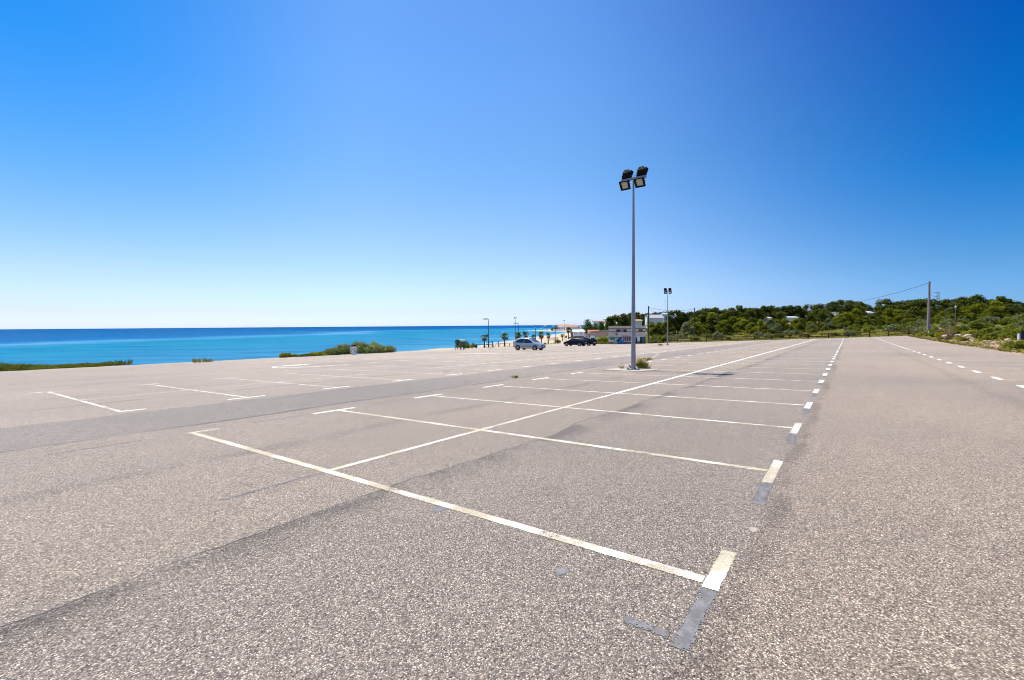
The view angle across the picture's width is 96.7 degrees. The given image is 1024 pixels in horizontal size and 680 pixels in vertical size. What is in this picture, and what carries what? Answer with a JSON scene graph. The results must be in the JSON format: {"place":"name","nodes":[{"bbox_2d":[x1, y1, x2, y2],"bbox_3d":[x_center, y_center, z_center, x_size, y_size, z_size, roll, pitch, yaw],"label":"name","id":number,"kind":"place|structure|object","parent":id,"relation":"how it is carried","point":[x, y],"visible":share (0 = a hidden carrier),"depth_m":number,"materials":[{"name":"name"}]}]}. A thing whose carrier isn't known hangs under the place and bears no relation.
{"place":"outdoors","nodes":[
{"label":"outdoors","id":0,"kind":"place"},
{"bbox_2d":[0,325,588,370],"bbox_3d":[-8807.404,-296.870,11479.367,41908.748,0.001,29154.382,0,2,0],"label":"sea","id":1,"kind":"structure","parent":0,"point":[138,346],"depth_m":199.03,"materials":[{"name":"liquid"}]},
{"bbox_2d":[0,336,1023,679],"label":"parking lot","id":2,"kind":"structure","parent":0,"point":[886,538],"depth_m":4.24,"materials":[{"name":"grey asphalt"}]},
{"bbox_2d":[37,345,704,399],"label":"faded markings","id":3,"kind":"object","parent":2,"relation":"on","point":[350,375],"visible":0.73,"depth_m":27.27,"materials":[{"name":"paint"}]},
{"bbox_2d":[47,359,833,652],"bbox_3d":[5.906,1.371,16.842,9.255,0.476,31.382,1,2,36],"label":"painted over markings","id":4,"kind":"object","parent":2,"relation":"on","point":[685,639],"visible":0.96,"depth_m":2.73,"materials":[{"name":"paint"}]},
{"bbox_2d":[455,339,466,348],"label":"rubbish container","id":5,"kind":"object","parent":2,"relation":"on","point":[460,342],"visible":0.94,"depth_m":68.14,"materials":[{"name":"green plastic"}]},
{"bbox_2d":[433,371,568,575],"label":"tar spots","id":6,"kind":"object","parent":2,"relation":"on","point":[558,572],"visible":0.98,"depth_m":3.26,"materials":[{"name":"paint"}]},
{"bbox_2d":[513,337,545,349],"bbox_3d":[2.322,0.455,60.659,4.234,1.823,1.963,1,2,31],"label":"parked car","id":7,"kind":"object","parent":2,"relation":"on","point":[527,343],"visible":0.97,"depth_m":60.04,"materials":[{"name":"silver metal"}]},
{"bbox_2d":[48,338,1020,590],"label":"parking markings","id":8,"kind":"object","parent":2,"relation":"on","point":[721,566],"visible":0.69,"depth_m":5.68,"materials":[{"name":"paint"}]},
{"bbox_2d":[93,350,993,597],"bbox_3d":[3.416,1.480,35.767,54.804,2.088,58.130,1,2,36],"label":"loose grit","id":9,"kind":"object","parent":2,"relation":"on","point":[487,446],"visible":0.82,"depth_m":7.01,"materials":[{"name":"stone"}]},
{"bbox_2d":[118,339,1023,413],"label":"bright markings","id":10,"kind":"object","parent":2,"relation":"on","point":[808,404],"visible":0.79,"depth_m":17.37,"materials":[{"name":"paint"}]},
{"bbox_2d":[563,338,586,345],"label":"parked car","id":11,"kind":"object","parent":2,"relation":"on","point":[577,341],"visible":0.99,"depth_m":83.34,"materials":[{"name":"black paint"}]},
{"bbox_2d":[583,338,596,345],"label":"parked car","id":12,"kind":"object","parent":2,"relation":"on","point":[591,341],"visible":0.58,"depth_m":84.78,"materials":[{"name":"black paint"}]},
{"bbox_2d":[603,368,660,371],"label":"concrete pavement","id":13,"kind":"structure","parent":2,"relation":"on","point":[638,370],"depth_m":21.34,"materials":[{"name":"white concrete"}]},
{"bbox_2d":[619,166,647,369],"bbox_3d":[5.726,-3.337,21.462,1.257,9.454,0.668,1,2,36],"label":"floodlight pole","id":14,"kind":"object","parent":13,"relation":"on","point":[638,179],"visible":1,"depth_m":21.41,"materials":[{"name":"metal"}]},
{"bbox_2d":[636,358,648,367],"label":"flowering weed","id":15,"kind":"object","parent":13,"relation":"on","point":[640,364],"visible":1,"depth_m":22.39,"materials":[{"name":"green plant"}]},
{"bbox_2d":[0,0,1023,328],"label":"sky","id":16,"kind":"structure","parent":0,"point":[164,163],"materials":[{"name":"blue"}]},
{"bbox_2d":[243,313,1023,359],"bbox_3d":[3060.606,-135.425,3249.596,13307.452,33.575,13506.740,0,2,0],"label":"ground","id":17,"kind":"structure","parent":0,"point":[551,340],"depth_m":121.57,"materials":[{"name":"soil"}]},
{"bbox_2d":[0,362,21,371],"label":"coastal shrub","id":18,"kind":"object","parent":17,"relation":"on","point":[5,365],"visible":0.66,"depth_m":32.55,"materials":[{"name":"green plant"}]},
{"bbox_2d":[2,363,37,370],"bbox_3d":[-35.836,1.970,33.112,2.486,0.671,2.464,0,2,19],"label":"coastal shrub","id":19,"kind":"object","parent":17,"relation":"on","point":[20,367],"visible":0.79,"depth_m":32.64,"materials":[{"name":"green plant"}]},
{"bbox_2d":[15,363,56,370],"bbox_3d":[-34.914,2.026,33.520,2.484,0.528,2.484,-1,2,-28],"label":"coastal shrub","id":20,"kind":"object","parent":17,"relation":"on","point":[40,366],"visible":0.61,"depth_m":33.17,"materials":[{"name":"green plant"}]},
{"bbox_2d":[48,363,81,368],"bbox_3d":[-34.065,2.007,34.537,2.732,0.470,2.254,1,2,27],"label":"coastal shrub","id":21,"kind":"object","parent":17,"relation":"on","point":[60,366],"visible":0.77,"depth_m":33.93,"materials":[{"name":"green plant"}]},
{"bbox_2d":[70,362,101,367],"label":"coastal shrub","id":22,"kind":"object","parent":17,"relation":"on","point":[86,364],"visible":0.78,"depth_m":34.91,"materials":[{"name":"green plant"}]},
{"bbox_2d":[94,361,126,366],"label":"coastal shrub","id":23,"kind":"object","parent":17,"relation":"on","point":[109,363],"visible":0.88,"depth_m":35.77,"materials":[{"name":"green plant"}]},
{"bbox_2d":[322,347,342,355],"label":"coastal shrub","id":24,"kind":"object","parent":17,"relation":"on","point":[333,351],"visible":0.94,"depth_m":52.42,"materials":[{"name":"green plant"}]},
{"bbox_2d":[334,343,353,354],"bbox_3d":[-19.883,1.060,54.180,2.771,1.519,2.888,0,2,4],"label":"coastal shrub","id":25,"kind":"object","parent":17,"relation":"on","point":[345,348],"visible":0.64,"depth_m":53.40,"materials":[{"name":"green plant"}]},
{"bbox_2d":[350,341,371,353],"bbox_3d":[-18.446,0.897,55.059,3.178,1.675,3.427,-2,2,-36],"label":"coastal shrub","id":26,"kind":"object","parent":17,"relation":"on","point":[361,347],"visible":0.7,"depth_m":54.51,"materials":[{"name":"green plant"}]},
{"bbox_2d":[364,341,386,352],"bbox_3d":[-17.286,0.909,56.391,3.093,1.567,3.172,1,2,34],"label":"coastal shrub","id":27,"kind":"object","parent":17,"relation":"on","point":[376,347],"visible":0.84,"depth_m":56.07,"materials":[{"name":"green plant"}]},
{"bbox_2d":[377,345,396,352],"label":"coastal shrub","id":28,"kind":"object","parent":17,"relation":"on","point":[391,349],"visible":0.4,"depth_m":57.69,"materials":[{"name":"green plant"}]},
{"bbox_2d":[571,330,584,336],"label":"beach bungalow","id":29,"kind":"object","parent":17,"relation":"on","point":[576,333],"visible":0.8,"depth_m":186.02,"materials":[{"name":"white"}]},
{"bbox_2d":[582,320,592,333],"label":"garden tree","id":30,"kind":"object","parent":17,"relation":"on","point":[586,327],"visible":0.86,"depth_m":204.84,"materials":[{"name":"green plant"}]},
{"bbox_2d":[569,330,608,338],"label":"garden wall","id":31,"kind":"structure","parent":17,"relation":"on","point":[602,333],"depth_m":153.96,"materials":[{"name":"brown brick"}]},
{"bbox_2d":[606,314,622,327],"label":"pine tree","id":32,"kind":"object","parent":17,"relation":"on","point":[614,317],"visible":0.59,"depth_m":149.18,"materials":[{"name":"green plant"}]},
{"bbox_2d":[618,313,630,325],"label":"pine tree","id":33,"kind":"object","parent":17,"relation":"on","point":[624,317],"visible":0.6,"depth_m":160.90,"materials":[{"name":"green plant"}]},
{"bbox_2d":[608,326,645,343],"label":"utility hut","id":34,"kind":"object","parent":17,"relation":"on","point":[619,334],"visible":0.75,"depth_m":101.97,"materials":[{"name":"concrete"}]},
{"bbox_2d":[646,323,656,334],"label":"pine tree","id":35,"kind":"object","parent":17,"relation":"on","point":[651,326],"visible":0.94,"depth_m":151.19,"materials":[{"name":"green plant"}]},
{"bbox_2d":[647,315,663,329],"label":"hill house","id":36,"kind":"structure","parent":17,"relation":"on","point":[655,319],"depth_m":187.87,"materials":[{"name":"grey"}]},
{"bbox_2d":[659,321,670,333],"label":"pine tree","id":37,"kind":"object","parent":17,"relation":"on","point":[664,325],"visible":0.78,"depth_m":151.69,"materials":[{"name":"green plant"}]},
{"bbox_2d":[663,309,686,333],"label":"pine tree","id":38,"kind":"object","parent":17,"relation":"on","point":[679,316],"visible":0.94,"depth_m":149.66,"materials":[{"name":"green plant"}]},
{"bbox_2d":[674,312,686,328],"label":"pine tree","id":39,"kind":"object","parent":17,"relation":"on","point":[679,324],"visible":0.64,"depth_m":149.11,"materials":[{"name":"green plant"}]},
{"bbox_2d":[679,321,695,336],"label":"pine tree","id":40,"kind":"object","parent":17,"relation":"on","point":[685,326],"visible":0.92,"depth_m":130.47,"materials":[{"name":"green plant"}]},
{"bbox_2d":[686,311,699,333],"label":"pine tree","id":41,"kind":"object","parent":17,"relation":"on","point":[691,314],"visible":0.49,"depth_m":149.16,"materials":[{"name":"green plant"}]},
{"bbox_2d":[690,321,705,335],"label":"pine tree","id":42,"kind":"object","parent":17,"relation":"on","point":[697,331],"visible":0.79,"depth_m":130.72,"materials":[{"name":"green plant"}]},
{"bbox_2d":[698,314,707,325],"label":"pine tree","id":43,"kind":"object","parent":17,"relation":"on","point":[702,318],"visible":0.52,"depth_m":139.82,"materials":[{"name":"green plant"}]},
{"bbox_2d":[703,312,720,331],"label":"pine tree","id":44,"kind":"object","parent":17,"relation":"on","point":[710,314],"visible":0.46,"depth_m":138.33,"materials":[{"name":"green plant"}]},
{"bbox_2d":[705,316,719,332],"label":"pine tree","id":45,"kind":"object","parent":17,"relation":"on","point":[713,323],"visible":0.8,"depth_m":136.42,"materials":[{"name":"green plant"}]},
{"bbox_2d":[714,320,726,331],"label":"pine tree","id":46,"kind":"object","parent":17,"relation":"on","point":[722,323],"visible":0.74,"depth_m":130.73,"materials":[{"name":"green plant"}]},
{"bbox_2d":[722,324,735,334],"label":"pine tree","id":47,"kind":"object","parent":17,"relation":"on","point":[729,328],"visible":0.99,"depth_m":127.59,"materials":[{"name":"green plant"}]},
{"bbox_2d":[724,309,746,322],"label":"pine tree","id":48,"kind":"object","parent":17,"relation":"on","point":[738,313],"visible":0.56,"depth_m":139.17,"materials":[{"name":"green plant"}]},
{"bbox_2d":[731,323,741,334],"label":"pine tree","id":49,"kind":"object","parent":17,"relation":"on","point":[736,326],"visible":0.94,"depth_m":127.79,"materials":[{"name":"green plant"}]},
{"bbox_2d":[663,333,828,342],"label":"rail fence","id":50,"kind":"object","parent":17,"relation":"on","point":[754,338],"visible":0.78,"depth_m":102.54,"materials":[{"name":"brown wood"}]},
{"bbox_2d":[743,322,755,333],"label":"pine tree","id":51,"kind":"object","parent":17,"relation":"on","point":[751,325],"visible":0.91,"depth_m":127.91,"materials":[{"name":"green plant"}]},
{"bbox_2d":[746,309,758,321],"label":"pine tree","id":52,"kind":"object","parent":17,"relation":"on","point":[751,313],"visible":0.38,"depth_m":139.46,"materials":[{"name":"green plant"}]},
{"bbox_2d":[752,319,768,333],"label":"pine tree","id":53,"kind":"object","parent":17,"relation":"on","point":[760,323],"visible":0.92,"depth_m":124.58,"materials":[{"name":"green plant"}]},
{"bbox_2d":[754,308,766,320],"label":"pine tree","id":54,"kind":"object","parent":17,"relation":"on","point":[763,316],"visible":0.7,"depth_m":148.01,"materials":[{"name":"green plant"}]},
{"bbox_2d":[766,319,775,331],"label":"pine tree","id":55,"kind":"object","parent":17,"relation":"on","point":[770,323],"visible":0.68,"depth_m":124.39,"materials":[{"name":"grey plant"}]},
{"bbox_2d":[771,323,782,333],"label":"pine tree","id":56,"kind":"object","parent":17,"relation":"on","point":[777,327],"visible":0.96,"depth_m":121.50,"materials":[{"name":"grey plant"}]},
{"bbox_2d":[774,311,786,320],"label":"pine tree","id":57,"kind":"object","parent":17,"relation":"on","point":[780,315],"visible":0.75,"depth_m":145.37,"materials":[{"name":"green plant"}]},
{"bbox_2d":[781,318,792,329],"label":"pine tree","id":58,"kind":"object","parent":17,"relation":"on","point":[785,322],"visible":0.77,"depth_m":124.31,"materials":[{"name":"green plant"}]},
{"bbox_2d":[781,305,799,316],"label":"pine tree","id":59,"kind":"object","parent":17,"relation":"on","point":[788,311],"visible":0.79,"depth_m":170.47,"materials":[{"name":"green plant"}]},
{"bbox_2d":[790,318,802,330],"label":"pine tree","id":60,"kind":"object","parent":17,"relation":"on","point":[795,322],"visible":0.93,"depth_m":124.26,"materials":[{"name":"green plant"}]},
{"bbox_2d":[793,305,807,319],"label":"pine tree","id":61,"kind":"object","parent":17,"relation":"on","point":[801,310],"visible":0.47,"depth_m":170.69,"materials":[{"name":"green plant"}]},
{"bbox_2d":[647,327,954,342],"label":"dry grass","id":62,"kind":"structure","parent":17,"relation":"on","point":[949,330],"depth_m":112.18,"materials":[{"name":"plant"}]},
{"bbox_2d":[597,334,1023,352],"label":"verge weeds","id":63,"kind":"object","parent":17,"relation":"on","point":[926,337],"visible":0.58,"depth_m":47.24,"materials":[{"name":"green plant"}]},
{"bbox_2d":[805,314,816,322],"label":"pine tree","id":64,"kind":"object","parent":17,"relation":"on","point":[809,317],"visible":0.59,"depth_m":131.06,"materials":[{"name":"green plant"}]},
{"bbox_2d":[809,303,827,321],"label":"pine tree","id":65,"kind":"object","parent":17,"relation":"on","point":[820,306],"visible":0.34,"depth_m":149.56,"materials":[{"name":"green plant"}]},
{"bbox_2d":[811,309,831,320],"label":"pine tree","id":66,"kind":"object","parent":17,"relation":"on","point":[816,311],"visible":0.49,"depth_m":139.44,"materials":[{"name":"green plant"}]},
{"bbox_2d":[814,311,833,326],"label":"pine tree","id":67,"kind":"object","parent":17,"relation":"on","point":[822,315],"visible":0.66,"depth_m":124.44,"materials":[{"name":"green plant"}]},
{"bbox_2d":[821,318,835,329],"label":"pine tree","id":68,"kind":"object","parent":17,"relation":"on","point":[829,321],"visible":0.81,"depth_m":121.49,"materials":[{"name":"grey plant"}]},
{"bbox_2d":[825,301,839,311],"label":"pine tree","id":69,"kind":"object","parent":17,"relation":"on","point":[832,303],"visible":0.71,"depth_m":176.05,"materials":[{"name":"green plant"}]},
{"bbox_2d":[646,321,1023,351],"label":"undergrowth","id":70,"kind":"object","parent":17,"relation":"on","point":[872,334],"visible":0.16,"depth_m":98.11,"materials":[{"name":"green plant"}]},
{"bbox_2d":[836,317,847,326],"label":"pine tree","id":71,"kind":"object","parent":17,"relation":"on","point":[843,319],"visible":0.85,"depth_m":121.62,"materials":[{"name":"green plant"}]},
{"bbox_2d":[836,312,855,324],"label":"pine tree","id":72,"kind":"object","parent":17,"relation":"on","point":[848,315],"visible":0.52,"depth_m":124.15,"materials":[{"name":"green plant"}]},
{"bbox_2d":[828,332,869,337],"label":"rail fence","id":73,"kind":"object","parent":17,"relation":"on","point":[848,335],"visible":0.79,"depth_m":92.02,"materials":[{"name":"brown wood"}]},
{"bbox_2d":[839,303,863,316],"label":"pine tree","id":74,"kind":"object","parent":17,"relation":"on","point":[848,307],"visible":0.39,"depth_m":139.19,"materials":[{"name":"green plant"}]},
{"bbox_2d":[848,308,862,325],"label":"pine tree","id":75,"kind":"object","parent":17,"relation":"on","point":[857,313],"visible":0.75,"depth_m":123.93,"materials":[{"name":"green plant"}]},
{"bbox_2d":[849,304,872,319],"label":"pine tree","id":76,"kind":"object","parent":17,"relation":"on","point":[862,309],"visible":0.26,"depth_m":138.42,"materials":[{"name":"green plant"}]},
{"bbox_2d":[875,298,897,311],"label":"pine tree","id":77,"kind":"object","parent":17,"relation":"on","point":[881,302],"visible":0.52,"depth_m":149.81,"materials":[{"name":"green plant"}]},
{"bbox_2d":[881,307,898,324],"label":"pine tree","id":78,"kind":"object","parent":17,"relation":"on","point":[887,312],"visible":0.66,"depth_m":124.33,"materials":[{"name":"green plant"}]},
{"bbox_2d":[885,323,898,330],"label":"olive shrub","id":79,"kind":"object","parent":17,"relation":"on","point":[892,326],"visible":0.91,"depth_m":99.02,"materials":[{"name":"green plant"}]},
{"bbox_2d":[891,315,904,323],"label":"pine tree","id":80,"kind":"object","parent":17,"relation":"on","point":[902,320],"visible":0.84,"depth_m":121.40,"materials":[{"name":"green plant"}]},
{"bbox_2d":[890,309,905,324],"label":"pine tree","id":81,"kind":"object","parent":17,"relation":"on","point":[902,313],"visible":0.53,"depth_m":124.11,"materials":[{"name":"green plant"}]},
{"bbox_2d":[904,306,926,319],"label":"pine tree","id":82,"kind":"object","parent":17,"relation":"on","point":[915,309],"visible":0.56,"depth_m":124.41,"materials":[{"name":"green plant"}]},
{"bbox_2d":[906,301,933,313],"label":"pine tree","id":83,"kind":"object","parent":17,"relation":"on","point":[913,304],"visible":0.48,"depth_m":138.51,"materials":[{"name":"green plant"}]},
{"bbox_2d":[926,281,929,330],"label":"utility pole","id":84,"kind":"object","parent":17,"relation":"on","point":[928,317],"visible":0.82,"depth_m":80.79,"materials":[{"name":"concrete"}]},
{"bbox_2d":[919,298,940,315],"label":"pine tree","id":85,"kind":"object","parent":17,"relation":"on","point":[934,302],"visible":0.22,"depth_m":148.13,"materials":[{"name":"green plant"}]},
{"bbox_2d":[935,299,954,313],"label":"pine tree","id":86,"kind":"object","parent":17,"relation":"on","point":[943,305],"visible":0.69,"depth_m":149.77,"materials":[{"name":"green plant"}]},
{"bbox_2d":[945,308,963,317],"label":"pine tree","id":87,"kind":"object","parent":17,"relation":"on","point":[953,312],"visible":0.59,"depth_m":130.72,"materials":[{"name":"green plant"}]},
{"bbox_2d":[948,300,974,311],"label":"pine tree","id":88,"kind":"object","parent":17,"relation":"on","point":[961,303],"visible":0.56,"depth_m":138.71,"materials":[{"name":"green plant"}]},
{"bbox_2d":[951,325,971,330],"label":"mastic shrub","id":89,"kind":"object","parent":17,"relation":"on","point":[964,328],"visible":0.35,"depth_m":74.43,"materials":[{"name":"green plant"}]},
{"bbox_2d":[962,304,987,319],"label":"pine tree","id":90,"kind":"object","parent":17,"relation":"on","point":[973,307],"visible":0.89,"depth_m":124.40,"materials":[{"name":"green plant"}]},
{"bbox_2d":[967,321,984,329],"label":"mastic shrub","id":91,"kind":"object","parent":17,"relation":"on","point":[976,326],"visible":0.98,"depth_m":90.40,"materials":[{"name":"green plant"}]},
{"bbox_2d":[970,294,987,313],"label":"pine tree","id":92,"kind":"object","parent":17,"relation":"on","point":[981,299],"visible":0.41,"depth_m":148.58,"materials":[{"name":"green plant"}]},
{"bbox_2d":[973,331,986,339],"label":"verge shrub","id":93,"kind":"object","parent":17,"relation":"on","point":[979,334],"visible":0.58,"depth_m":53.86,"materials":[{"name":"green plant"}]},
{"bbox_2d":[980,326,1000,333],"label":"mastic shrub","id":94,"kind":"object","parent":17,"relation":"on","point":[988,330],"visible":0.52,"depth_m":60.47,"materials":[{"name":"green plant"}]},
{"bbox_2d":[982,315,999,323],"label":"olive shrub","id":95,"kind":"object","parent":17,"relation":"on","point":[989,319],"visible":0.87,"depth_m":103.98,"materials":[{"name":"green plant"}]},
{"bbox_2d":[982,331,1004,340],"bbox_3d":[55.359,-0.431,52.119,2.310,1.219,1.685,1,2,38],"label":"verge shrub","id":96,"kind":"object","parent":17,"relation":"on","point":[995,333],"visible":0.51,"depth_m":52.05,"materials":[{"name":"green plant"}]},
{"bbox_2d":[983,300,1004,313],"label":"pine tree","id":97,"kind":"object","parent":17,"relation":"on","point":[995,303],"visible":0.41,"depth_m":145.47,"materials":[{"name":"green plant"}]},
{"bbox_2d":[986,306,1004,318],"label":"pine tree","id":98,"kind":"object","parent":17,"relation":"on","point":[994,310],"visible":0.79,"depth_m":124.32,"materials":[{"name":"green plant"}]},
{"bbox_2d":[990,296,1007,305],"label":"pine tree","id":99,"kind":"object","parent":17,"relation":"on","point":[1002,299],"visible":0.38,"depth_m":148.57,"materials":[{"name":"green plant"}]},
{"bbox_2d":[991,306,1010,319],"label":"pine tree","id":100,"kind":"object","parent":17,"relation":"on","point":[1001,309],"visible":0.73,"depth_m":124.35,"materials":[{"name":"green plant"}]},
{"bbox_2d":[995,331,1017,339],"bbox_3d":[54.540,-0.438,50.115,1.713,1.111,2.399,0,2,11],"label":"verge shrub","id":101,"kind":"object","parent":17,"relation":"on","point":[1011,335],"visible":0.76,"depth_m":49.88,"materials":[{"name":"green plant"}]},
{"bbox_2d":[998,303,1020,312],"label":"pine tree","id":102,"kind":"object","parent":17,"relation":"on","point":[1013,306],"visible":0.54,"depth_m":138.71,"materials":[{"name":"green plant"}]},
{"bbox_2d":[1011,341,1023,348],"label":"verge shrub","id":103,"kind":"object","parent":17,"relation":"on","point":[1017,344],"visible":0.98,"depth_m":33.73,"materials":[{"name":"green plant"}]},
{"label":"concrete pavement","id":104,"kind":"structure","parent":0,"visible":0},
{"bbox_2d":[664,288,671,344],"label":"floodlight pole","id":105,"kind":"object","parent":104,"relation":"on","point":[666,291],"visible":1,"depth_m":75.48,"materials":[{"name":"grey paint"}]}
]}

